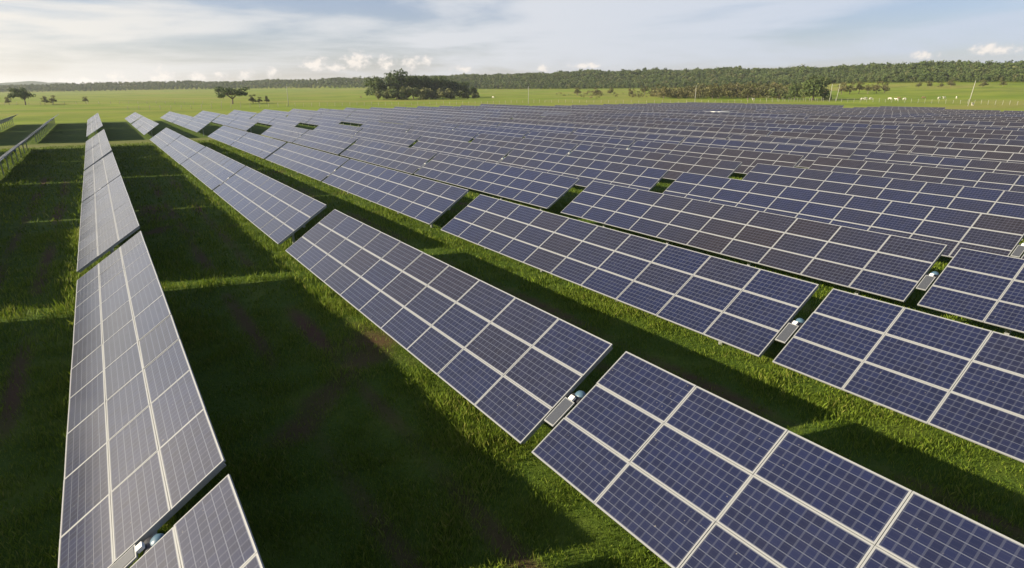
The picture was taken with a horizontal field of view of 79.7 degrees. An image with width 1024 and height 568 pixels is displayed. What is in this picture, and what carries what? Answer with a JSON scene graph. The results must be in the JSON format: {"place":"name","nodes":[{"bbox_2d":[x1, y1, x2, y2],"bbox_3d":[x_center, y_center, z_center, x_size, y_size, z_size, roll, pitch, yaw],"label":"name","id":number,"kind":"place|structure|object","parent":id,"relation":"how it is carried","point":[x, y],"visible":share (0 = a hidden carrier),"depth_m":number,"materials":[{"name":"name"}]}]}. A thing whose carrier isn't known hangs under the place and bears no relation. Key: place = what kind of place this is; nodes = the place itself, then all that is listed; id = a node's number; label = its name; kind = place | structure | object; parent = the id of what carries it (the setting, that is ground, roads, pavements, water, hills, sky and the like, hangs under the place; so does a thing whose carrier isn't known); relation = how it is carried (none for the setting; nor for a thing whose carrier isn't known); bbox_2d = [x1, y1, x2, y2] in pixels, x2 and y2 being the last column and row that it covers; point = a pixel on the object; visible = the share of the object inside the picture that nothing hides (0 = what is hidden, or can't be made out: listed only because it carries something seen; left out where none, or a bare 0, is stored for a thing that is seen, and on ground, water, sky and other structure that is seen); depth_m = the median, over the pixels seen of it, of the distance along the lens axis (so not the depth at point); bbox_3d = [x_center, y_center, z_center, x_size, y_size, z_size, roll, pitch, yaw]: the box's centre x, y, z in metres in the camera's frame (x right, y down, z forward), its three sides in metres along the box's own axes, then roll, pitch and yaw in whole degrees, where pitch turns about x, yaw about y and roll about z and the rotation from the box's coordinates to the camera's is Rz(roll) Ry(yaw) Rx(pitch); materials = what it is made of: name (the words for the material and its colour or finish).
{"place":"outdoors","nodes":[
{"label":"outdoors","id":0,"kind":"place"},
{"bbox_2d":[0,77,1023,567],"bbox_3d":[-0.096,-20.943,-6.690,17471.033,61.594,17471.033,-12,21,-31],"label":"ground","id":1,"kind":"structure","parent":0,"point":[74,113],"depth_m":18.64,"materials":[{"name":"green plant"}]},
{"bbox_2d":[0,132,35,173],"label":"solar tracker","id":2,"kind":"object","parent":1,"relation":"on","point":[7,153],"visible":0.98,"depth_m":68.88,"materials":[{"name":"metal"}]},
{"bbox_2d":[6,87,35,104],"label":"tree","id":3,"kind":"object","parent":1,"relation":"on","point":[21,93],"visible":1,"depth_m":342.98,"materials":[{"name":"green plant"}]},
{"bbox_2d":[86,117,102,136],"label":"solar tracker","id":4,"kind":"object","parent":1,"relation":"on","point":[94,125],"visible":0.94,"depth_m":112.34,"materials":[{"name":"glass"}]},
{"bbox_2d":[84,129,111,169],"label":"solar tracker","id":5,"kind":"object","parent":1,"relation":"on","point":[97,148],"visible":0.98,"depth_m":68.93,"materials":[{"name":"metal"}]},
{"bbox_2d":[77,152,139,272],"bbox_3d":[-28.239,-5.961,42.406,2.586,2.992,40.090,-12,21,-31],"label":"solar tracker","id":6,"kind":"object","parent":1,"relation":"on","point":[108,220],"visible":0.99,"depth_m":33.25,"materials":[{"name":"glass"}]},
{"bbox_2d":[131,116,157,136],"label":"solar tracker","id":7,"kind":"object","parent":1,"relation":"on","point":[143,125],"visible":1,"depth_m":116.93,"materials":[{"name":"glass"}]},
{"bbox_2d":[58,231,264,567],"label":"solar tracker","id":8,"kind":"object","parent":1,"relation":"on","point":[144,459],"visible":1,"depth_m":11.58,"materials":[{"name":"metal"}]},
{"bbox_2d":[160,111,181,124],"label":"solar tracker","id":9,"kind":"object","parent":1,"relation":"on","point":[170,116],"visible":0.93,"depth_m":152.55,"materials":[{"name":"glass"}]},
{"bbox_2d":[150,128,204,163],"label":"solar tracker","id":10,"kind":"object","parent":1,"relation":"on","point":[178,147],"visible":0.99,"depth_m":74.07,"materials":[{"name":"metal"}]},
{"bbox_2d":[173,114,210,135],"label":"solar tracker","id":11,"kind":"object","parent":1,"relation":"on","point":[196,125],"visible":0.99,"depth_m":121.45,"materials":[{"name":"glass"}]},
{"bbox_2d":[194,111,220,123],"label":"solar tracker","id":12,"kind":"object","parent":1,"relation":"on","point":[207,115],"visible":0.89,"depth_m":156.65,"materials":[{"name":"glass"}]},
{"bbox_2d":[214,86,249,103],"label":"tree","id":13,"kind":"object","parent":1,"relation":"on","point":[232,92],"visible":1,"depth_m":347.55,"materials":[{"name":"green plant"}]},
{"bbox_2d":[212,114,258,132],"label":"solar tracker","id":14,"kind":"object","parent":1,"relation":"on","point":[245,124],"visible":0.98,"depth_m":126.14,"materials":[{"name":"glass"}]},
{"bbox_2d":[228,110,256,118],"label":"solar tracker","id":15,"kind":"object","parent":1,"relation":"on","point":[243,114],"visible":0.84,"depth_m":161.14,"materials":[{"name":"glass"}]},
{"bbox_2d":[207,125,285,162],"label":"solar tracker","id":16,"kind":"object","parent":1,"relation":"on","point":[263,147],"visible":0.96,"depth_m":78.42,"materials":[{"name":"metal"}]},
{"bbox_2d":[181,147,326,243],"bbox_3d":[-21.401,-7.412,46.656,2.605,2.991,40.090,-12,21,-31],"label":"solar tracker","id":17,"kind":"object","parent":1,"relation":"on","point":[277,212],"visible":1,"depth_m":38.38,"materials":[{"name":"glass"}]},
{"bbox_2d":[260,109,290,116],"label":"solar tracker","id":18,"kind":"object","parent":1,"relation":"on","point":[276,112],"visible":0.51,"depth_m":165.54,"materials":[{"name":"glass"}]},
{"bbox_2d":[251,113,303,126],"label":"solar tracker","id":19,"kind":"object","parent":1,"relation":"on","point":[269,120],"visible":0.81,"depth_m":131.55,"materials":[{"name":"glass"}]},
{"bbox_2d":[288,109,323,114],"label":"solar tracker","id":20,"kind":"object","parent":1,"relation":"on","point":[312,112],"visible":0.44,"depth_m":169.90,"materials":[{"name":"glass"}]},
{"bbox_2d":[261,124,357,156],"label":"solar tracker","id":21,"kind":"object","parent":1,"relation":"on","point":[330,143],"visible":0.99,"depth_m":82.97,"materials":[{"name":"metal"}]},
{"bbox_2d":[287,112,344,125],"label":"solar tracker","id":22,"kind":"object","parent":1,"relation":"on","point":[317,119],"visible":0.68,"depth_m":135.22,"materials":[{"name":"glass"}]},
{"bbox_2d":[127,100,539,108],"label":"wire fence","id":23,"kind":"object","parent":1,"relation":"on","point":[331,105],"visible":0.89,"depth_m":298.00,"materials":[{"name":"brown metal"}]},
{"bbox_2d":[321,112,383,126],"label":"solar tracker","id":24,"kind":"object","parent":1,"relation":"on","point":[357,119],"visible":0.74,"depth_m":137.73,"materials":[{"name":"glass"}]},
{"bbox_2d":[266,143,467,227],"bbox_3d":[-14.564,-8.809,50.921,2.605,3.004,40.090,-12,21,-31],"label":"solar tracker","id":25,"kind":"object","parent":1,"relation":"on","point":[428,201],"visible":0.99,"depth_m":43.32,"materials":[{"name":"glass"}]},
{"bbox_2d":[313,122,421,146],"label":"solar tracker","id":26,"kind":"object","parent":1,"relation":"on","point":[393,138],"visible":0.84,"depth_m":87.66,"materials":[{"name":"glass"}]},
{"bbox_2d":[363,76,387,98],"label":"tree","id":27,"kind":"object","parent":1,"relation":"on","point":[373,85],"visible":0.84,"depth_m":454.07,"materials":[{"name":"green plant"}]},
{"bbox_2d":[352,111,419,123],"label":"solar tracker","id":28,"kind":"object","parent":1,"relation":"on","point":[396,118],"visible":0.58,"depth_m":140.46,"materials":[{"name":"glass"}]},
{"bbox_2d":[387,86,406,99],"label":"shrub","id":29,"kind":"object","parent":1,"relation":"on","point":[394,94],"visible":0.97,"depth_m":437.62,"materials":[{"name":"green plant"}]},
{"bbox_2d":[383,68,411,98],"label":"tree","id":30,"kind":"object","parent":1,"relation":"on","point":[396,81],"visible":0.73,"depth_m":463.93,"materials":[{"name":"green plant"}]},
{"bbox_2d":[404,74,421,98],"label":"tree","id":31,"kind":"object","parent":1,"relation":"on","point":[413,81],"visible":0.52,"depth_m":477.70,"materials":[{"name":"green plant"}]},
{"bbox_2d":[380,111,454,122],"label":"solar tracker","id":32,"kind":"object","parent":1,"relation":"on","point":[441,118],"visible":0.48,"depth_m":143.80,"materials":[{"name":"glass"}]},
{"bbox_2d":[406,86,429,99],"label":"shrub","id":33,"kind":"object","parent":1,"relation":"on","point":[423,95],"visible":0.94,"depth_m":440.33,"materials":[{"name":"green plant"}]},
{"bbox_2d":[360,121,477,142],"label":"solar tracker","id":34,"kind":"object","parent":1,"relation":"on","point":[462,136],"visible":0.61,"depth_m":91.69,"materials":[{"name":"glass"}]},
{"bbox_2d":[417,75,436,92],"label":"tree","id":35,"kind":"object","parent":1,"relation":"on","point":[425,82],"visible":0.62,"depth_m":485.90,"materials":[{"name":"green plant"}]},
{"bbox_2d":[430,76,446,92],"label":"tree","id":36,"kind":"object","parent":1,"relation":"on","point":[438,81],"visible":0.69,"depth_m":493.00,"materials":[{"name":"green plant"}]},
{"bbox_2d":[435,88,451,99],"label":"shrub","id":37,"kind":"object","parent":1,"relation":"on","point":[440,93],"visible":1,"depth_m":444.34,"materials":[{"name":"green plant"}]},
{"bbox_2d":[410,110,486,119],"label":"solar tracker","id":38,"kind":"object","parent":1,"relation":"on","point":[468,116],"visible":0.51,"depth_m":147.60,"materials":[{"name":"glass"}]},
{"bbox_2d":[444,78,460,91],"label":"tree","id":39,"kind":"object","parent":1,"relation":"on","point":[453,85],"visible":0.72,"depth_m":501.48,"materials":[{"name":"green plant"}]},
{"bbox_2d":[340,139,579,209],"bbox_3d":[-7.725,-10.200,55.190,2.601,2.994,40.090,-12,21,-31],"label":"solar tracker","id":40,"kind":"object","parent":1,"relation":"on","point":[541,190],"visible":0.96,"depth_m":48.23,"materials":[{"name":"glass"}]},
{"bbox_2d":[404,120,529,138],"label":"solar tracker","id":41,"kind":"object","parent":1,"relation":"on","point":[479,130],"visible":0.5,"depth_m":96.19,"materials":[{"name":"glass"}]},
{"bbox_2d":[437,109,515,118],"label":"solar tracker","id":42,"kind":"object","parent":1,"relation":"on","point":[499,115],"visible":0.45,"depth_m":152.09,"materials":[{"name":"glass"}]},
{"bbox_2d":[462,108,543,117],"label":"solar tracker","id":43,"kind":"object","parent":1,"relation":"on","point":[529,113],"visible":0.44,"depth_m":157.89,"materials":[{"name":"glass"}]},
{"bbox_2d":[480,104,528,109],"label":"solar tracker","id":44,"kind":"object","parent":1,"relation":"on","point":[519,106],"visible":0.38,"depth_m":203.23,"materials":[{"name":"glass"}]},
{"bbox_2d":[442,118,575,136],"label":"solar tracker","id":45,"kind":"object","parent":1,"relation":"on","point":[552,129],"visible":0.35,"depth_m":101.03,"materials":[{"name":"glass"}]},
{"bbox_2d":[0,59,1023,91],"bbox_3d":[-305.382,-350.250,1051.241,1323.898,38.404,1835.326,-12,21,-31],"label":"forest","id":46,"kind":"object","parent":1,"relation":"on","point":[959,70],"visible":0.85,"depth_m":894.32,"materials":[{"name":"green plant"}]},
{"bbox_2d":[493,109,569,116],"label":"solar tracker","id":47,"kind":"object","parent":1,"relation":"on","point":[545,113],"visible":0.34,"depth_m":157.79,"materials":[{"name":"glass"}]},
{"bbox_2d":[411,136,668,190],"bbox_3d":[-0.888,-11.525,59.478,2.547,3.022,40.091,-12,21,-31],"label":"solar tracker","id":48,"kind":"object","parent":1,"relation":"on","point":[586,172],"visible":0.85,"depth_m":52.83,"materials":[{"name":"glass"}]},
{"bbox_2d":[479,117,617,133],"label":"solar tracker","id":49,"kind":"object","parent":1,"relation":"on","point":[578,126],"visible":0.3,"depth_m":105.55,"materials":[{"name":"glass"}]},
{"bbox_2d":[508,107,595,116],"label":"solar tracker","id":50,"kind":"object","parent":1,"relation":"on","point":[573,112],"visible":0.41,"depth_m":167.92,"materials":[{"name":"glass"}]},
{"bbox_2d":[530,106,619,114],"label":"solar tracker","id":51,"kind":"object","parent":1,"relation":"on","point":[600,111],"visible":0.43,"depth_m":170.27,"materials":[{"name":"glass"}]},
{"bbox_2d":[513,115,655,130],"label":"solar tracker","id":52,"kind":"object","parent":1,"relation":"on","point":[618,124],"visible":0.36,"depth_m":110.05,"materials":[{"name":"glass"}]},
{"bbox_2d":[470,133,741,182],"bbox_3d":[5.950,-12.953,63.734,2.586,2.992,40.090,-12,21,-31],"label":"solar tracker","id":53,"kind":"object","parent":1,"relation":"on","point":[676,166],"visible":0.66,"depth_m":57.37,"materials":[{"name":"glass"}]},
{"bbox_2d":[546,115,690,127],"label":"solar tracker","id":54,"kind":"object","parent":1,"relation":"on","point":[657,122],"visible":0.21,"depth_m":113.50,"materials":[{"name":"glass"}]},
{"bbox_2d":[575,114,722,125],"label":"solar tracker","id":55,"kind":"object","parent":1,"relation":"on","point":[693,121],"visible":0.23,"depth_m":118.23,"materials":[{"name":"glass"}]},
{"bbox_2d":[285,209,1023,567],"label":"solar tracker","id":56,"kind":"object","parent":1,"relation":"on","point":[671,469],"visible":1,"depth_m":11.54,"materials":[{"name":"glass"}]},
{"bbox_2d":[610,107,703,111],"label":"solar tracker","id":57,"kind":"object","parent":1,"relation":"on","point":[658,109],"visible":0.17,"depth_m":192.21,"materials":[{"name":"glass"}]},
{"bbox_2d":[525,131,802,173],"bbox_3d":[12.789,-14.336,68.005,2.554,3.019,40.090,-12,21,-31],"label":"solar tracker","id":58,"kind":"object","parent":1,"relation":"on","point":[749,160],"visible":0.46,"depth_m":61.78,"materials":[{"name":"glass"}]},
{"bbox_2d":[628,107,722,111],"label":"solar tracker","id":59,"kind":"object","parent":1,"relation":"on","point":[707,110],"visible":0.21,"depth_m":192.46,"materials":[{"name":"glass"}]},
{"bbox_2d":[603,113,752,124],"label":"solar tracker","id":60,"kind":"object","parent":1,"relation":"on","point":[724,120],"visible":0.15,"depth_m":122.23,"materials":[{"name":"glass"}]},
{"bbox_2d":[645,106,739,112],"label":"solar tracker","id":61,"kind":"object","parent":1,"relation":"on","point":[732,110],"visible":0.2,"depth_m":196.30,"materials":[{"name":"glass"}]},
{"bbox_2d":[557,81,830,98],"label":"scrub thicket","id":62,"kind":"object","parent":1,"relation":"on","point":[655,91],"visible":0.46,"depth_m":441.26,"materials":[{"name":"green plant"}]},
{"bbox_2d":[629,112,780,122],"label":"solar tracker","id":63,"kind":"object","parent":1,"relation":"on","point":[753,118],"visible":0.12,"depth_m":128.31,"materials":[{"name":"glass"}]},
{"bbox_2d":[661,106,756,112],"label":"solar tracker","id":64,"kind":"object","parent":1,"relation":"on","point":[748,109],"visible":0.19,"depth_m":197.47,"materials":[{"name":"glass"}]},
{"bbox_2d":[573,128,855,167],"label":"solar tracker","id":65,"kind":"object","parent":1,"relation":"on","point":[810,154],"visible":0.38,"depth_m":66.12,"materials":[{"name":"glass"}]},
{"bbox_2d":[677,105,772,111],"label":"solar tracker","id":66,"kind":"object","parent":1,"relation":"on","point":[762,109],"visible":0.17,"depth_m":202.29,"materials":[{"name":"glass"}]},
{"bbox_2d":[652,110,806,119],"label":"solar tracker","id":67,"kind":"object","parent":1,"relation":"on","point":[758,115],"visible":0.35,"depth_m":131.39,"materials":[{"name":"glass"}]},
{"bbox_2d":[441,194,1023,462],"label":"solar tracker","id":68,"kind":"object","parent":1,"relation":"on","point":[961,380],"visible":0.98,"depth_m":17.51,"materials":[{"name":"glass"}]},
{"bbox_2d":[691,105,788,110],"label":"solar tracker","id":69,"kind":"object","parent":1,"relation":"on","point":[779,108],"visible":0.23,"depth_m":208.16,"materials":[{"name":"glass"}]},
{"bbox_2d":[617,126,900,160],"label":"solar tracker","id":70,"kind":"object","parent":1,"relation":"on","point":[863,151],"visible":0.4,"depth_m":70.81,"materials":[{"name":"glass"}]},
{"bbox_2d":[720,104,817,109],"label":"solar tracker","id":71,"kind":"object","parent":1,"relation":"on","point":[809,107],"visible":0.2,"depth_m":215.54,"materials":[{"name":"glass"}]},
{"bbox_2d":[767,88,790,98],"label":"shrub","id":72,"kind":"object","parent":1,"relation":"on","point":[782,93],"visible":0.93,"depth_m":387.72,"materials":[{"name":"green plant"}]},
{"bbox_2d":[561,181,1023,334],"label":"solar tracker","id":73,"kind":"object","parent":1,"relation":"on","point":[982,286],"visible":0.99,"depth_m":24.93,"materials":[{"name":"glass"}]},
{"bbox_2d":[786,85,802,99],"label":"tree","id":74,"kind":"object","parent":1,"relation":"on","point":[793,90],"visible":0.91,"depth_m":371.80,"materials":[{"name":"green plant"}]},
{"bbox_2d":[655,124,939,153],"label":"solar tracker","id":75,"kind":"object","parent":1,"relation":"on","point":[908,146],"visible":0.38,"depth_m":75.20,"materials":[{"name":"glass"}]},
{"bbox_2d":[798,74,831,99],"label":"tree","id":76,"kind":"object","parent":1,"relation":"on","point":[814,86],"visible":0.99,"depth_m":358.36,"materials":[{"name":"green plant"}]},
{"bbox_2d":[739,111,891,117],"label":"solar tracker","id":77,"kind":"object","parent":1,"relation":"on","point":[816,114],"visible":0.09,"depth_m":149.75,"materials":[{"name":"glass"}]},
{"bbox_2d":[692,123,973,148],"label":"solar tracker","id":78,"kind":"object","parent":1,"relation":"on","point":[946,142],"visible":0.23,"depth_m":78.91,"materials":[{"name":"glass"}]},
{"bbox_2d":[758,111,910,117],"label":"solar tracker","id":79,"kind":"object","parent":1,"relation":"on","point":[893,116],"visible":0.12,"depth_m":152.75,"materials":[{"name":"glass"}]},
{"bbox_2d":[662,172,1023,260],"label":"solar tracker","id":80,"kind":"object","parent":1,"relation":"on","point":[954,230],"visible":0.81,"depth_m":31.59,"materials":[{"name":"glass"}]},
{"bbox_2d":[776,110,927,116],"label":"solar tracker","id":81,"kind":"object","parent":1,"relation":"on","point":[826,112],"visible":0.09,"depth_m":157.53,"materials":[{"name":"glass"}]},
{"bbox_2d":[724,121,1003,143],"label":"solar tracker","id":82,"kind":"object","parent":1,"relation":"on","point":[979,138],"visible":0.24,"depth_m":84.42,"materials":[{"name":"glass"}]},
{"bbox_2d":[793,109,943,115],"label":"solar tracker","id":83,"kind":"object","parent":1,"relation":"on","point":[929,114],"visible":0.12,"depth_m":162.78,"materials":[{"name":"glass"}]},
{"bbox_2d":[742,163,1023,241],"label":"solar tracker","id":84,"kind":"object","parent":1,"relation":"on","point":[988,201],"visible":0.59,"depth_m":38.00,"materials":[{"name":"glass"}]},
{"bbox_2d":[809,109,959,114],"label":"solar tracker","id":85,"kind":"object","parent":1,"relation":"on","point":[945,113],"visible":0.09,"depth_m":166.67,"materials":[{"name":"glass"}]},
{"bbox_2d":[754,119,1023,139],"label":"solar tracker","id":86,"kind":"object","parent":1,"relation":"on","point":[1010,134],"visible":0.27,"depth_m":89.54,"materials":[{"name":"glass"}]},
{"bbox_2d":[824,108,973,113],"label":"solar tracker","id":87,"kind":"object","parent":1,"relation":"on","point":[961,112],"visible":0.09,"depth_m":170.43,"materials":[{"name":"glass"}]},
{"bbox_2d":[784,118,1023,130],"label":"solar tracker","id":88,"kind":"object","parent":1,"relation":"on","point":[934,125],"visible":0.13,"depth_m":96.25,"materials":[{"name":"glass"}]},
{"bbox_2d":[807,115,1023,127],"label":"solar tracker","id":89,"kind":"object","parent":1,"relation":"on","point":[943,122],"visible":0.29,"depth_m":101.71,"materials":[{"name":"glass"}]},
{"bbox_2d":[808,157,1023,191],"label":"solar tracker","id":90,"kind":"object","parent":1,"relation":"on","point":[997,181],"visible":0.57,"depth_m":44.10,"materials":[{"name":"glass"}]},
{"bbox_2d":[846,108,987,112],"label":"solar tracker","id":91,"kind":"object","parent":1,"relation":"on","point":[916,109],"visible":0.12,"depth_m":176.10,"materials":[{"name":"glass"}]},
{"bbox_2d":[853,107,1000,111],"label":"solar tracker","id":92,"kind":"object","parent":1,"relation":"on","point":[930,109],"visible":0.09,"depth_m":179.34,"materials":[{"name":"glass"}]},
{"bbox_2d":[863,151,1023,174],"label":"solar tracker","id":93,"kind":"object","parent":1,"relation":"on","point":[970,164],"visible":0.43,"depth_m":49.94,"materials":[{"name":"glass"}]},
{"bbox_2d":[895,117,1023,122],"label":"solar tracker","id":94,"kind":"object","parent":1,"relation":"on","point":[960,119],"visible":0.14,"depth_m":125.24,"materials":[{"name":"glass"}]},
{"bbox_2d":[910,147,1023,162],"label":"solar tracker","id":95,"kind":"object","parent":1,"relation":"on","point":[978,155],"visible":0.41,"depth_m":55.61,"materials":[{"name":"glass"}]},
{"bbox_2d":[913,115,1023,121],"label":"solar tracker","id":96,"kind":"object","parent":1,"relation":"on","point":[1004,119],"visible":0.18,"depth_m":130.62,"materials":[{"name":"glass"}]},
{"bbox_2d":[930,114,1023,120],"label":"solar tracker","id":97,"kind":"object","parent":1,"relation":"on","point":[1019,118],"visible":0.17,"depth_m":136.33,"materials":[{"name":"glass"}]},
{"bbox_2d":[947,113,1023,116],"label":"solar tracker","id":98,"kind":"object","parent":1,"relation":"on","point":[986,115],"visible":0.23,"depth_m":141.89,"materials":[{"name":"glass"}]},
{"bbox_2d":[949,142,1023,153],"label":"solar tracker","id":99,"kind":"object","parent":1,"relation":"on","point":[991,148],"visible":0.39,"depth_m":61.19,"materials":[{"name":"glass"}]},
{"bbox_2d":[984,138,1023,146],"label":"solar tracker","id":100,"kind":"object","parent":1,"relation":"on","point":[1007,142],"visible":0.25,"depth_m":66.66,"materials":[{"name":"glass"}]},
{"bbox_2d":[0,0,1023,83],"label":"sky","id":101,"kind":"structure","parent":0,"point":[49,41],"materials":[{"name":"white"}]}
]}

